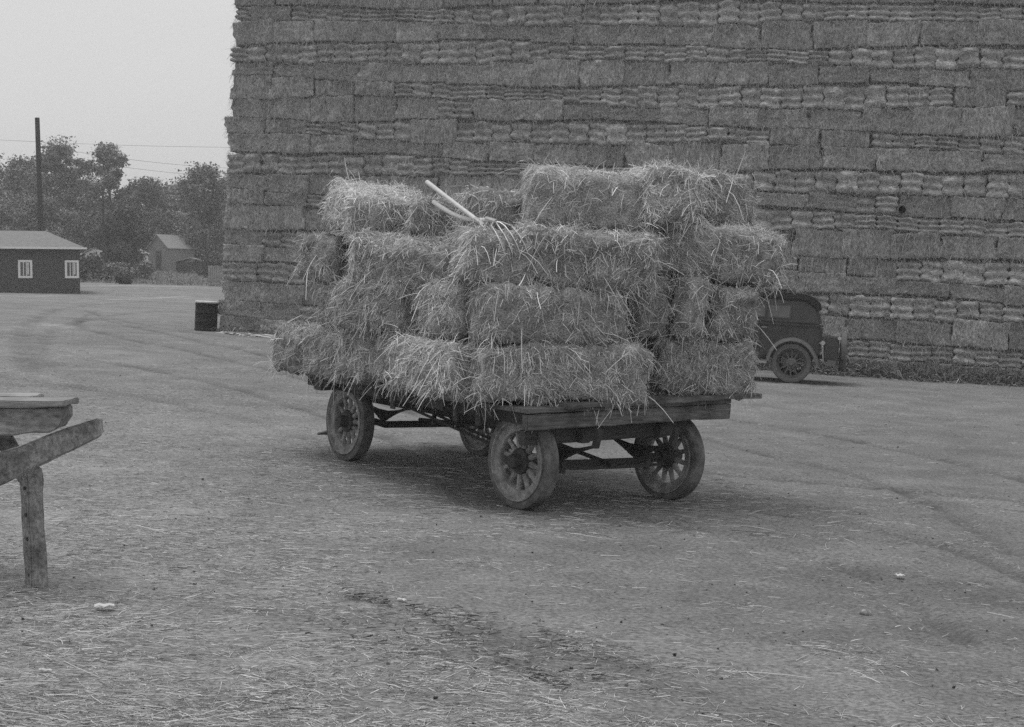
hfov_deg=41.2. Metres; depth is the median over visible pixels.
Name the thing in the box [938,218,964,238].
hay bale
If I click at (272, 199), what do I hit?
hay bale
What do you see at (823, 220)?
hay bale
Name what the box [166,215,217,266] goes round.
tree
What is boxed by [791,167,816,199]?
hay bale
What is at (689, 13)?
hay bale
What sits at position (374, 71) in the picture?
hay bale
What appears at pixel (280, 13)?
hay bale
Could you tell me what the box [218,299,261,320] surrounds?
hay bale
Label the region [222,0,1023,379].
stacked hay
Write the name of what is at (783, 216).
hay bale
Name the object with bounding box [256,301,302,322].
hay bale
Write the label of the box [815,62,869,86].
hay bale
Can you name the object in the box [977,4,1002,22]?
hay bale
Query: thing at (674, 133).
hay bale
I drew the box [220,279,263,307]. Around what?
hay bale
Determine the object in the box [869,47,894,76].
hay bale
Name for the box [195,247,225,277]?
shrub
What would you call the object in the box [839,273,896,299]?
hay bale
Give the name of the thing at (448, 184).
hay bale
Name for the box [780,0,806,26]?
hay bale
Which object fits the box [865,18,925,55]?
hay bale
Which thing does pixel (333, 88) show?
hay bale
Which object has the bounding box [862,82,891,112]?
hay bale
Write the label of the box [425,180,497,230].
pitchfork
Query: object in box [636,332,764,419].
straw bale
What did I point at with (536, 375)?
straw bale
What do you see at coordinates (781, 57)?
hay bale
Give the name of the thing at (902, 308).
hay bale
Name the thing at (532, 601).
earth clods
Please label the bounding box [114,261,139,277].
shrub
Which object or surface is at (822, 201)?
hay bale
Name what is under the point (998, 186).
hay bale
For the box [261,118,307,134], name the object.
hay bale
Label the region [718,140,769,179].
hay bale
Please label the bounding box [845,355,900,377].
hay bale
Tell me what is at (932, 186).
hay bale
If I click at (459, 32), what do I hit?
hay bale
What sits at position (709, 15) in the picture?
hay bale
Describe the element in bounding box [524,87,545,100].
hay bale
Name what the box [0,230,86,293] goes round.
shed
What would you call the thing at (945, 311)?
hay bale
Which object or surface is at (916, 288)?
hay bale
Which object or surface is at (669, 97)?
hay bale
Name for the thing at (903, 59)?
hay bale
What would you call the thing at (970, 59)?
hay bale
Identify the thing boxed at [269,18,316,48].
hay bale
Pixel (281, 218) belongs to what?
hay bale
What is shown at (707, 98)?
hay bale
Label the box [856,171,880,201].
hay bale
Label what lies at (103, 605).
paper scrap
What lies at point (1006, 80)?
hay bale
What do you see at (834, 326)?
hay bale
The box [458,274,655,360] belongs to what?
straw bale
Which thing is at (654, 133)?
hay bale
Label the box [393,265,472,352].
straw bale
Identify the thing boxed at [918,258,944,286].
hay bale
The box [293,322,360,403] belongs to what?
straw bale
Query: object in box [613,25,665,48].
hay bale
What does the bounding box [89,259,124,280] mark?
shrub
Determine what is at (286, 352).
straw bale
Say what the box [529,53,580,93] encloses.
hay bale
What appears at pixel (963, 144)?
hay bale
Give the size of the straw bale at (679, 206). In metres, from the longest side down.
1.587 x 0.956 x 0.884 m
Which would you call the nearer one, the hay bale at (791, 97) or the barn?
the hay bale at (791, 97)
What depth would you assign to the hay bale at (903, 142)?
29.54 m
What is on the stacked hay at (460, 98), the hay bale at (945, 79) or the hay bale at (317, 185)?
the hay bale at (317, 185)
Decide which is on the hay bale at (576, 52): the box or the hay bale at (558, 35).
the hay bale at (558, 35)
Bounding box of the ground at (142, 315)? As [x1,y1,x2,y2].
[0,267,1023,726]
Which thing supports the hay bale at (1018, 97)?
on the hay bale at (990, 122)
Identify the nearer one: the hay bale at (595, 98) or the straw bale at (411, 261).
the straw bale at (411, 261)
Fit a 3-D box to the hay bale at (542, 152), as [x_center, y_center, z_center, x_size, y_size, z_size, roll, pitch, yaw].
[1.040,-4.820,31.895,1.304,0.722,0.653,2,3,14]
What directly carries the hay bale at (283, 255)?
on the stacked hay at (460, 98)
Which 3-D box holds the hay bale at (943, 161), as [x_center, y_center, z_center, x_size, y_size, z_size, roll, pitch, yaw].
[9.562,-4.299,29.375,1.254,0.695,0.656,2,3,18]
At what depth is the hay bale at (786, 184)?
30.27 m
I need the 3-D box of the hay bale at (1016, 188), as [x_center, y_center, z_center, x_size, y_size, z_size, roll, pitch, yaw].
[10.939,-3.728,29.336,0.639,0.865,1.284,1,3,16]
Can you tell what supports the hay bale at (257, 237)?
on the hay bale at (234, 253)
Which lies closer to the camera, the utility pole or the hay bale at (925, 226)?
the hay bale at (925, 226)
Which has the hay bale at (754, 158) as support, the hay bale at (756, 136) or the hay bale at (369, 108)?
the hay bale at (756, 136)
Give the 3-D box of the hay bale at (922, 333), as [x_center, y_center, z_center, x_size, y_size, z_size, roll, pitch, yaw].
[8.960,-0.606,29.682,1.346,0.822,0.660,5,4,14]
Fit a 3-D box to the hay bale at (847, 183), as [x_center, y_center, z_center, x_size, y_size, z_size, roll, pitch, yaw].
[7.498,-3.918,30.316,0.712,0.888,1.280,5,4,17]
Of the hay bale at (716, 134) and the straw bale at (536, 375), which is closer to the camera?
the straw bale at (536, 375)
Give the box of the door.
[155,251,161,270]
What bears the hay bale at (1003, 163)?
on the hay bale at (1016, 188)
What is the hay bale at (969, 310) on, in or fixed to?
on the hay bale at (985, 335)
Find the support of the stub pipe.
attached to the hay bale at (921, 206)
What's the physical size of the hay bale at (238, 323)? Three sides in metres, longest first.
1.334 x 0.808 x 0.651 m
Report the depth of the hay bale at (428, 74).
32.57 m
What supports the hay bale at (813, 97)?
on the hay bale at (822, 121)
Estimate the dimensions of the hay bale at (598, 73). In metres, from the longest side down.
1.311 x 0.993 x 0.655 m
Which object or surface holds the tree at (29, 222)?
on the ground at (142, 315)
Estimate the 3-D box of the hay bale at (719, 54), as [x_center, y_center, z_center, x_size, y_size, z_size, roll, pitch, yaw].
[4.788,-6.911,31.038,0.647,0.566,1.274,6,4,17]
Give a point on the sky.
(154, 76)
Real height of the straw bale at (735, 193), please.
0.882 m
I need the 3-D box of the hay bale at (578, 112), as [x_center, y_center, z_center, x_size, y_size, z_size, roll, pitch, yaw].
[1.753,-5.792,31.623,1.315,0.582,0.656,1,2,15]
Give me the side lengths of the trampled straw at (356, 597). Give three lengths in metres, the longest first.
2.575 x 1.330 x 0.158 m
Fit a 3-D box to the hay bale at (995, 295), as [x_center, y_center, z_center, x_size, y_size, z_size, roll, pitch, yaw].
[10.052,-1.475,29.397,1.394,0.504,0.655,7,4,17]
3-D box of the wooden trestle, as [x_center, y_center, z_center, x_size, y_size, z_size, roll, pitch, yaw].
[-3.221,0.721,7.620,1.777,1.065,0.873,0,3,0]
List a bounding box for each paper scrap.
[38,668,52,670]
[94,603,113,607]
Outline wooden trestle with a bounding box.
[0,393,103,587]
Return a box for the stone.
[859,609,871,615]
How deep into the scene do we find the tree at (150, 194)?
144.07 m
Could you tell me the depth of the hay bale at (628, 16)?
31.08 m
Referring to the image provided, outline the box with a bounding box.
[194,301,218,330]
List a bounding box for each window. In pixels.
[18,260,32,277]
[65,260,78,277]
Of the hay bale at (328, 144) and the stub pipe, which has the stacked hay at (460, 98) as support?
the hay bale at (328, 144)
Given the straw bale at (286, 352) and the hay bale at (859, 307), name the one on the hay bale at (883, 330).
the hay bale at (859, 307)
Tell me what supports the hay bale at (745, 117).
on the hay bale at (735, 136)
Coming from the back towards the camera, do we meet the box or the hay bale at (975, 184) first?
the box
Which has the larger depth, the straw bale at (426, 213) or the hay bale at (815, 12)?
the hay bale at (815, 12)
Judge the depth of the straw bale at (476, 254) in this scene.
10.80 m
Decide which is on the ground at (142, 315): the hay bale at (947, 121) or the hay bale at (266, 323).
the hay bale at (266, 323)
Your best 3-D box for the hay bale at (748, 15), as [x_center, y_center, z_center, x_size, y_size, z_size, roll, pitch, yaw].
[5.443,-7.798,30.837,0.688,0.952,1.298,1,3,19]
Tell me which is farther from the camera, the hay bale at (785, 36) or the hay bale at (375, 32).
the hay bale at (375, 32)
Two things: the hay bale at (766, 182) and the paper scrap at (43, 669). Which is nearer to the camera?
the paper scrap at (43, 669)
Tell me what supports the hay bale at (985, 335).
on the hay bale at (989, 359)
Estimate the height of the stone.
0.045 m
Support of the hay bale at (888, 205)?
on the hay bale at (886, 222)
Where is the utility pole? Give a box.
[35,117,45,230]
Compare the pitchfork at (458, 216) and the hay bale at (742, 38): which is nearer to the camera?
the pitchfork at (458, 216)
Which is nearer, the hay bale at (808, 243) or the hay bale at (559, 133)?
the hay bale at (808, 243)
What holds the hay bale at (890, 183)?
on the hay bale at (888, 205)
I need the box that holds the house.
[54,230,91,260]
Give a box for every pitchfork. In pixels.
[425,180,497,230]
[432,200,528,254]
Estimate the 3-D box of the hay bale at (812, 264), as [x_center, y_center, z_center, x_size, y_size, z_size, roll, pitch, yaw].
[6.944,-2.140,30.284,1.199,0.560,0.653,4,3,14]
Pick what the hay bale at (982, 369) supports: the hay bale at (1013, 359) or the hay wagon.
the hay bale at (1013, 359)
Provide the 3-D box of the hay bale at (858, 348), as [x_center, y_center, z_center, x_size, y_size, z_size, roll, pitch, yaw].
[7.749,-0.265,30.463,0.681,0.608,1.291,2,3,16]
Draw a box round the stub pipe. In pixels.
[899,206,905,212]
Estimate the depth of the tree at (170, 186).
154.01 m
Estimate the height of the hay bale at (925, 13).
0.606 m
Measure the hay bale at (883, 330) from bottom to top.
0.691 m
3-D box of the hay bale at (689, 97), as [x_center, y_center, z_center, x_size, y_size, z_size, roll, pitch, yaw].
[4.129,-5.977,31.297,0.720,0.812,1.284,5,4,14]
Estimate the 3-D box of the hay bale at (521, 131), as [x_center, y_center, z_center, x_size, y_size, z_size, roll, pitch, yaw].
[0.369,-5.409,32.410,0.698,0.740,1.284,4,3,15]
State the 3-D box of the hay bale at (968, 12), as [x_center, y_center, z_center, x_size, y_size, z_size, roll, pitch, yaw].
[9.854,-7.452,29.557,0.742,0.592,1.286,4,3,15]
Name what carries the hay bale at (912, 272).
on the hay bale at (916, 288)
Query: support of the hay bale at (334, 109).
on the hay bale at (328, 144)
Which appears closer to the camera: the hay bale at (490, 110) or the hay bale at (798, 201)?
the hay bale at (798, 201)
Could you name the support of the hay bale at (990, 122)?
on the hay bale at (992, 145)
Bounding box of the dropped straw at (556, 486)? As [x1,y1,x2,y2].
[245,440,868,539]
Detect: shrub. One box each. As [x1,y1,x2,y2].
[80,252,106,281]
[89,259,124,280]
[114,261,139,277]
[114,276,132,283]
[129,260,155,278]
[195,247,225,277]
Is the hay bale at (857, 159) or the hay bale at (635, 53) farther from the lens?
the hay bale at (635, 53)
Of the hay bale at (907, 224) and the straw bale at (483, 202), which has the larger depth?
the hay bale at (907, 224)
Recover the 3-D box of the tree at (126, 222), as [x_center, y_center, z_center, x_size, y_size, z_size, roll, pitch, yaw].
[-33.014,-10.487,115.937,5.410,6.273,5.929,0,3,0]
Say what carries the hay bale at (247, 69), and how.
on the hay bale at (253, 86)
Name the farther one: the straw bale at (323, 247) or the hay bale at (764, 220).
the hay bale at (764, 220)
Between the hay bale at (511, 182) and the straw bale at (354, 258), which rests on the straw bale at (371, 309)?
the straw bale at (354, 258)
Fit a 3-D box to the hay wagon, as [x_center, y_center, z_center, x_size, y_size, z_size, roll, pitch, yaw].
[-0.133,0.576,12.998,2.539,1.001,4.397,1,4,-36]
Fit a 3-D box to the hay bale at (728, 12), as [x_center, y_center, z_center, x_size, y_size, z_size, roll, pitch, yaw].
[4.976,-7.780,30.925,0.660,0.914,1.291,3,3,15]
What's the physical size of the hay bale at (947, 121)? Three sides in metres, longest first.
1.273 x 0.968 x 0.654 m
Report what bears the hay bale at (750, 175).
on the stacked hay at (460, 98)
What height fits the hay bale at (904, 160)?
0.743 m
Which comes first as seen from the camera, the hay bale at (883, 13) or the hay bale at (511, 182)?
the hay bale at (883, 13)
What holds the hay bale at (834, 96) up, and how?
on the hay bale at (822, 121)
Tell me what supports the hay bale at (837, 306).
on the hay bale at (834, 326)
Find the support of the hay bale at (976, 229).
on the hay bale at (982, 248)
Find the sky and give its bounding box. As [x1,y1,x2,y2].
[0,0,239,208]
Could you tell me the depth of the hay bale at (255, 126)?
33.92 m
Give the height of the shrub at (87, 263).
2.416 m
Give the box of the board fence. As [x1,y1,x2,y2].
[208,265,222,282]
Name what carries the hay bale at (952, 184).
on the hay bale at (973, 208)
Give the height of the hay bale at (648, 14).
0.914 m
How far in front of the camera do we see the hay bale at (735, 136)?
30.52 m
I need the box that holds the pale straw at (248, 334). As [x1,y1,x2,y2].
[216,331,273,337]
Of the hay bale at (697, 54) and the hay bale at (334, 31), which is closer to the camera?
the hay bale at (697, 54)
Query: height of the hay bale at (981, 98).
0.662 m
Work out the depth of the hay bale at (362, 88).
32.85 m
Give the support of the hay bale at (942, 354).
on the hay bale at (949, 366)
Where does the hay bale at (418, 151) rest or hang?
on the hay bale at (419, 185)
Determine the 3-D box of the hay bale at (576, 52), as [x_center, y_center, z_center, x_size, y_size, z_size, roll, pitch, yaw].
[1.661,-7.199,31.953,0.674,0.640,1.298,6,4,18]
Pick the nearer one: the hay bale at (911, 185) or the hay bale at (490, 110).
the hay bale at (911, 185)
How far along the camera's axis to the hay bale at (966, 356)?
29.32 m
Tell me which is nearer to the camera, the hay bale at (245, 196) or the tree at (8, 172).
the hay bale at (245, 196)
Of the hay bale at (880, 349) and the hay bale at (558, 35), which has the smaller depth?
the hay bale at (880, 349)
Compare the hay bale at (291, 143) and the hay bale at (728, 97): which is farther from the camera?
the hay bale at (291, 143)
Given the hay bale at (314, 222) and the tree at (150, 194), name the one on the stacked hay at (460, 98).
the hay bale at (314, 222)
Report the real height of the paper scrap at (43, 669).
0.012 m
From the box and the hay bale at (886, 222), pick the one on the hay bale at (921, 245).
the hay bale at (886, 222)
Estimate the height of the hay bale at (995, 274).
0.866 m
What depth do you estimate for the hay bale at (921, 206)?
29.47 m
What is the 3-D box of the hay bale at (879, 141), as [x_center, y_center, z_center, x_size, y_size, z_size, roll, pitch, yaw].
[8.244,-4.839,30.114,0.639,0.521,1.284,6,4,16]
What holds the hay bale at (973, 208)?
on the hay bale at (976, 229)
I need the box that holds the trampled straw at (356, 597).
[229,591,746,694]
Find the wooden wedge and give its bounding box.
[317,430,343,434]
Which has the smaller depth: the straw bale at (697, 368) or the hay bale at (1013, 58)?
the straw bale at (697, 368)
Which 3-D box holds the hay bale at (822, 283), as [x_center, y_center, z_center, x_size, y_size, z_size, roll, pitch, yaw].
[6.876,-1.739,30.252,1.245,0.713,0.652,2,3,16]
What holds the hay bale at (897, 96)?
on the hay bale at (876, 120)
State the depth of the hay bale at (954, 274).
29.36 m
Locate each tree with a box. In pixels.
[0,135,93,256]
[0,153,35,230]
[0,154,63,230]
[6,193,82,245]
[43,176,116,247]
[63,141,142,241]
[87,204,154,264]
[111,176,190,251]
[141,177,213,225]
[145,161,234,265]
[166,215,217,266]
[185,172,227,243]
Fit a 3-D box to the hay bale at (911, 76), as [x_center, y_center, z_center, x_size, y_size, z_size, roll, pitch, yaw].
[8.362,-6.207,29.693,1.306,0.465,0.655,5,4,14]
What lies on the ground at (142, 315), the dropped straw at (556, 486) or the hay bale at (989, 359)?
the dropped straw at (556, 486)
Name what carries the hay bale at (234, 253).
on the hay bale at (232, 290)
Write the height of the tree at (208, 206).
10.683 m
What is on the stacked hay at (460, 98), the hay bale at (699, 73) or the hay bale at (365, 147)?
the hay bale at (365, 147)
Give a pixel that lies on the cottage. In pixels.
(91, 250)
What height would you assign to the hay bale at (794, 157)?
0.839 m
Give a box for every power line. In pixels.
[9,140,179,146]
[46,146,217,167]
[46,154,220,176]
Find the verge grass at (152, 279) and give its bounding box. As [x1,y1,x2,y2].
[80,268,226,286]
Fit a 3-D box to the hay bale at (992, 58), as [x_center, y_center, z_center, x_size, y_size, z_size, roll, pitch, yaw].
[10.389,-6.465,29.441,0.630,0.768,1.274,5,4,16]
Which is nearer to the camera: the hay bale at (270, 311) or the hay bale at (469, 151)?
the hay bale at (469, 151)
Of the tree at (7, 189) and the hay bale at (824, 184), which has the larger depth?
the tree at (7, 189)
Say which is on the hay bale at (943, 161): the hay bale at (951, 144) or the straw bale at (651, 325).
the hay bale at (951, 144)
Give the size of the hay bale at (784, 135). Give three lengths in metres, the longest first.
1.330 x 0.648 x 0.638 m
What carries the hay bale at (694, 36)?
on the hay bale at (676, 55)
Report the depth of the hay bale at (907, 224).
29.57 m
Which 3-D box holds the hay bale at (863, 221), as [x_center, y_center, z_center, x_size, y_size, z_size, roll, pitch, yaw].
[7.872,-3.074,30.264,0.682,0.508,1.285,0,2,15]
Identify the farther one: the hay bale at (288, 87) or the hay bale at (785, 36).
the hay bale at (288, 87)
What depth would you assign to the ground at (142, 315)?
9.49 m
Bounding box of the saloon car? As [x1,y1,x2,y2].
[735,289,849,382]
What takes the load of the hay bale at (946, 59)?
on the hay bale at (945, 79)
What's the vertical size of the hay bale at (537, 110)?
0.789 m
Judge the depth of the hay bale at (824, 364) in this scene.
30.19 m
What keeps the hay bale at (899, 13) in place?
on the hay bale at (887, 35)
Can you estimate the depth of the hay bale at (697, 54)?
30.70 m
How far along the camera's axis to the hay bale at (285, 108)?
33.53 m
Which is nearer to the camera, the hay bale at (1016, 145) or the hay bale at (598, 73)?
the hay bale at (1016, 145)
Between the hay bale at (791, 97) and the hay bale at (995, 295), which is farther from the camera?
the hay bale at (791, 97)
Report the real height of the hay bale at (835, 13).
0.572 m
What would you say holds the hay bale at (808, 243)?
on the hay bale at (812, 264)
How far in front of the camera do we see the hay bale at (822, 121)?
29.92 m
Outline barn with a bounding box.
[145,234,196,270]
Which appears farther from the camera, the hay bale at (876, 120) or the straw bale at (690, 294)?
the hay bale at (876, 120)
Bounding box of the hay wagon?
[295,372,761,508]
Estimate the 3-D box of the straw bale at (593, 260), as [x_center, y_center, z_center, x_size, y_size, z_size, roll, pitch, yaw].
[0.548,-0.864,11.188,1.628,0.906,1.025,3,8,-13]
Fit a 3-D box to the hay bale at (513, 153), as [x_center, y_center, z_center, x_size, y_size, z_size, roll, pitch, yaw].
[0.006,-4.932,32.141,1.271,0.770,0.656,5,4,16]
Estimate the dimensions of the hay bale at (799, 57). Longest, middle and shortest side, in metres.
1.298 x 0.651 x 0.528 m
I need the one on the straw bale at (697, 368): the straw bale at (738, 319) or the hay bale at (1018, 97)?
the straw bale at (738, 319)
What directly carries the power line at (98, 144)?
attached to the utility pole
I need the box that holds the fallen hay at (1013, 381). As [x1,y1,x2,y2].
[203,324,1023,386]
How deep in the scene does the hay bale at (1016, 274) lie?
28.95 m
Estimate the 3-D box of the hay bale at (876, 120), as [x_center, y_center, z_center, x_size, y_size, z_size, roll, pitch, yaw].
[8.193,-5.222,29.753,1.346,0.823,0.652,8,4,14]
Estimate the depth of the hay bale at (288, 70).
33.49 m
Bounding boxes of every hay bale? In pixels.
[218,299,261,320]
[218,311,260,333]
[220,242,266,267]
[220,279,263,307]
[222,115,265,135]
[222,200,266,237]
[223,229,264,246]
[225,173,268,193]
[226,186,266,209]
[227,94,273,126]
[227,132,270,155]
[228,72,273,107]
[230,60,274,77]
[231,15,276,50]
[248,4,292,23]
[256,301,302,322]
[257,202,307,239]
[258,281,306,311]
[259,318,305,334]
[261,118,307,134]
[262,191,308,208]
[262,247,300,264]
[265,72,315,103]
[265,94,313,126]
[265,130,311,158]
[266,171,309,198]
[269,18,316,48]
[271,62,315,79]
[302,206,340,234]
[305,132,356,159]
[308,94,354,129]
[309,174,347,199]
[311,18,357,47]
[313,61,359,84]
[313,79,354,100]
[345,175,390,185]
[350,93,397,129]
[352,17,397,47]
[352,139,398,156]
[353,60,404,87]
[353,78,397,100]
[390,174,439,197]
[392,95,440,125]
[393,140,442,158]
[394,19,440,47]
[399,62,446,85]
[407,115,458,153]
[435,23,488,42]
[437,173,480,197]
[441,140,489,164]
[442,62,490,89]
[470,95,521,126]
[479,174,520,190]
[482,26,532,41]
[484,139,534,167]
[487,59,533,94]
[507,121,535,147]
[510,97,564,127]
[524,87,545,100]
[528,24,575,45]
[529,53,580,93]
[529,143,578,165]
[545,122,570,153]
[558,102,611,125]
[566,42,590,62]
[573,22,620,48]
[574,56,627,99]
[574,142,625,169]
[579,86,604,109]
[600,85,622,110]
[602,116,630,154]
[606,106,659,122]
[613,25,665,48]
[614,3,640,33]
[622,59,671,93]
[623,137,675,167]
[625,44,647,64]
[635,1,661,33]
[643,122,666,146]
[645,43,667,67]
[655,104,708,130]
[656,85,679,109]
[661,122,690,148]
[663,24,714,48]
[663,43,689,65]
[670,59,718,93]
[672,139,721,169]
[675,0,699,33]
[675,84,700,115]
[683,43,709,64]
[683,124,709,147]
[695,84,720,115]
[696,0,719,33]
[705,104,758,132]
[705,124,733,143]
[706,43,730,65]
[710,21,761,51]
[713,59,769,94]
[716,82,742,112]
[717,0,741,36]
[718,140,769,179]
[726,47,749,63]
[726,126,747,144]
[733,169,753,180]
[735,0,762,31]
[741,81,762,108]
[744,49,767,62]
[747,128,769,147]
[752,105,810,136]
[753,170,776,197]
[754,206,777,230]
[755,191,813,210]
[757,1,784,26]
[757,17,813,55]
[757,83,785,114]
[762,269,799,290]
[763,141,823,178]
[765,62,820,92]
[766,49,790,65]
[768,125,822,151]
[768,230,794,253]
[770,206,792,234]
[771,170,796,203]
[777,84,806,116]
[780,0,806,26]
[781,254,798,270]
[786,50,809,68]
[789,208,816,238]
[790,225,847,265]
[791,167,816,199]
[793,269,847,299]
[797,255,846,276]
[799,353,847,370]
[800,1,826,23]
[801,82,825,115]
[804,190,857,212]
[805,49,833,67]
[806,109,861,135]
[808,13,871,58]
[810,293,830,316]
[812,168,838,200]
[812,205,836,236]
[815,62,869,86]
[818,127,873,152]
[820,142,877,173]
[820,311,847,336]
[821,80,848,123]
[822,2,847,24]
[826,46,852,71]
[827,293,852,322]
[831,166,863,200]
[833,212,857,231]
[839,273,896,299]
[841,226,893,265]
[843,82,867,114]
[845,295,873,325]
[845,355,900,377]
[846,1,868,24]
[846,255,897,280]
[846,317,896,343]
[846,340,871,361]
[849,45,878,73]
[850,214,879,234]
[851,194,877,218]
[855,104,915,139]
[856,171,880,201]
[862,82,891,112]
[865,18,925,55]
[866,2,891,24]
[866,294,893,325]
[867,68,918,85]
[868,338,892,364]
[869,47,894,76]
[870,132,894,153]
[875,194,898,220]
[875,214,898,235]
[876,146,931,177]
[876,172,905,200]
[884,82,911,115]
[886,228,944,269]
[887,294,918,324]
[887,342,915,363]
[889,2,913,26]
[891,134,918,148]
[892,45,916,76]
[892,259,923,284]
[893,280,950,299]
[894,193,952,225]
[895,215,919,234]
[895,318,954,351]
[899,168,923,202]
[899,360,951,377]
[905,83,932,114]
[907,103,964,142]
[908,345,934,367]
[910,3,933,20]
[911,297,937,326]
[912,43,938,72]
[914,134,937,152]
[916,218,939,232]
[917,171,946,202]
[918,67,970,90]
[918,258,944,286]
[920,16,980,52]
[927,148,984,176]
[928,86,955,111]
[929,298,958,327]
[929,345,958,365]
[932,1,960,24]
[934,45,962,76]
[936,134,960,154]
[938,172,965,205]
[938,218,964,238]
[941,257,969,288]
[942,234,997,268]
[949,193,1006,227]
[949,283,1004,306]
[951,1,984,24]
[951,316,1011,355]
[951,364,1004,382]
[952,84,1009,107]
[952,347,979,370]
[954,42,983,76]
[954,298,982,324]
[957,137,983,155]
[960,218,986,242]
[960,260,990,293]
[962,100,1017,148]
[963,172,988,197]
[966,65,1023,93]
[972,14,1023,52]
[973,348,1002,372]
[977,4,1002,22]
[979,45,1005,77]
[979,136,1005,159]
[979,152,1023,175]
[979,302,1010,322]
[981,258,1011,292]
[982,171,1013,205]
[984,219,1012,237]
[995,235,1023,266]
[997,351,1022,368]
[1000,4,1023,19]
[1000,44,1023,76]
[1001,135,1023,161]
[1002,306,1023,328]
[1004,87,1023,109]
[1005,261,1023,293]
[1007,173,1023,203]
[1007,222,1023,242]
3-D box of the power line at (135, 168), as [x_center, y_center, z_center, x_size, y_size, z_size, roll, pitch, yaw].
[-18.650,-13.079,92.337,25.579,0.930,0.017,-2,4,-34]
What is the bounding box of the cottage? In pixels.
[82,247,150,263]
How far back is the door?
127.28 m
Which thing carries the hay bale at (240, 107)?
on the hay bale at (281, 126)
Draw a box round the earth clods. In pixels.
[6,361,1017,726]
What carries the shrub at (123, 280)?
on the ground at (142, 315)
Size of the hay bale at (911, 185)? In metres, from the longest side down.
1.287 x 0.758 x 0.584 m
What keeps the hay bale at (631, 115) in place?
on the hay bale at (654, 133)
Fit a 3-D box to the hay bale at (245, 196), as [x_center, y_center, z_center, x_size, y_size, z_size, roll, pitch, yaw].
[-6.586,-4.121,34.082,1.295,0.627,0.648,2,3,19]
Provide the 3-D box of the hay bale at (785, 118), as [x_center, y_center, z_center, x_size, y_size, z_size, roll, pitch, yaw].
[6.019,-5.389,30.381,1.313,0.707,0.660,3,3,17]
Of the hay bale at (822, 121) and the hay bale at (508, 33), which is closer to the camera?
the hay bale at (822, 121)
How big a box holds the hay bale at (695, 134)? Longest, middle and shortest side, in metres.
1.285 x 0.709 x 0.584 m
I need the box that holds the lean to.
[172,258,204,273]
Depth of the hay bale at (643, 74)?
31.07 m
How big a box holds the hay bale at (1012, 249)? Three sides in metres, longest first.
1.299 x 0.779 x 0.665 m
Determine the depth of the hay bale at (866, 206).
29.82 m
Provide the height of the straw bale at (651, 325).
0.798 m
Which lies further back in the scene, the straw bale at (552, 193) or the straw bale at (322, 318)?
the straw bale at (322, 318)
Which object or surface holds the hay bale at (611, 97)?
on the hay bale at (631, 115)
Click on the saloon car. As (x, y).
(794, 332)
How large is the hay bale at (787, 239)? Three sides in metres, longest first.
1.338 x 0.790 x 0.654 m
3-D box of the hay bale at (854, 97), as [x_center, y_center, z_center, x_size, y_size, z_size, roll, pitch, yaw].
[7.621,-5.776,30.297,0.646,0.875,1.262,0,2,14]
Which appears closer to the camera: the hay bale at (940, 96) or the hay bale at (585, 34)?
the hay bale at (940, 96)
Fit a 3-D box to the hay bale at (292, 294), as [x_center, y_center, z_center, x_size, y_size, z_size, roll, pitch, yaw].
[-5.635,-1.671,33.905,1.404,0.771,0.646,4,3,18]
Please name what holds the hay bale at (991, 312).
on the hay bale at (985, 335)
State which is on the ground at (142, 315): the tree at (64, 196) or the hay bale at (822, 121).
the tree at (64, 196)
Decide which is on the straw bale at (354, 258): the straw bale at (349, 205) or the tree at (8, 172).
the straw bale at (349, 205)
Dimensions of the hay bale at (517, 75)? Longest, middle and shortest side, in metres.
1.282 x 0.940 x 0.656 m
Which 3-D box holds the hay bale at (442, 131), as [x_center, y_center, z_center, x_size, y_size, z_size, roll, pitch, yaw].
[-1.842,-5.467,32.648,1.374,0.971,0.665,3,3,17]
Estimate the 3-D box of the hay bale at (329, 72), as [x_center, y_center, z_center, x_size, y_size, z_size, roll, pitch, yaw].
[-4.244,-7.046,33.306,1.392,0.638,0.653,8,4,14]
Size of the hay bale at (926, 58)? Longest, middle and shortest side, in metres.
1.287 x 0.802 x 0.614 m
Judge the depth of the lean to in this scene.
120.71 m
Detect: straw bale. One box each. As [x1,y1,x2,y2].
[260,314,324,392]
[286,227,352,299]
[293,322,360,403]
[307,280,348,350]
[308,163,423,248]
[318,259,419,353]
[323,327,439,411]
[334,215,406,305]
[349,222,456,304]
[376,324,497,419]
[391,185,457,239]
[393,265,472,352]
[429,215,547,294]
[445,175,525,244]
[450,331,672,428]
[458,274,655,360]
[494,156,670,234]
[501,203,683,315]
[622,273,685,347]
[625,157,720,243]
[629,337,644,344]
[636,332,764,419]
[640,266,726,351]
[656,209,797,323]
[663,151,763,227]
[668,277,775,348]
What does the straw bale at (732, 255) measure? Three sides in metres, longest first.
1.726 x 1.062 x 0.981 m
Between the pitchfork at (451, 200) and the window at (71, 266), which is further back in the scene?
the window at (71, 266)
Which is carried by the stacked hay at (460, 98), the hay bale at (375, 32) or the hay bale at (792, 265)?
the hay bale at (375, 32)
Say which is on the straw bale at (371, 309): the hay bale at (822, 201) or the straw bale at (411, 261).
the straw bale at (411, 261)
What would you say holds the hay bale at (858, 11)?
on the hay bale at (848, 34)
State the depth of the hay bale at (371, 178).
32.99 m
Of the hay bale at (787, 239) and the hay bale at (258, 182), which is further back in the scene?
the hay bale at (258, 182)
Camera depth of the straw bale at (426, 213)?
12.04 m

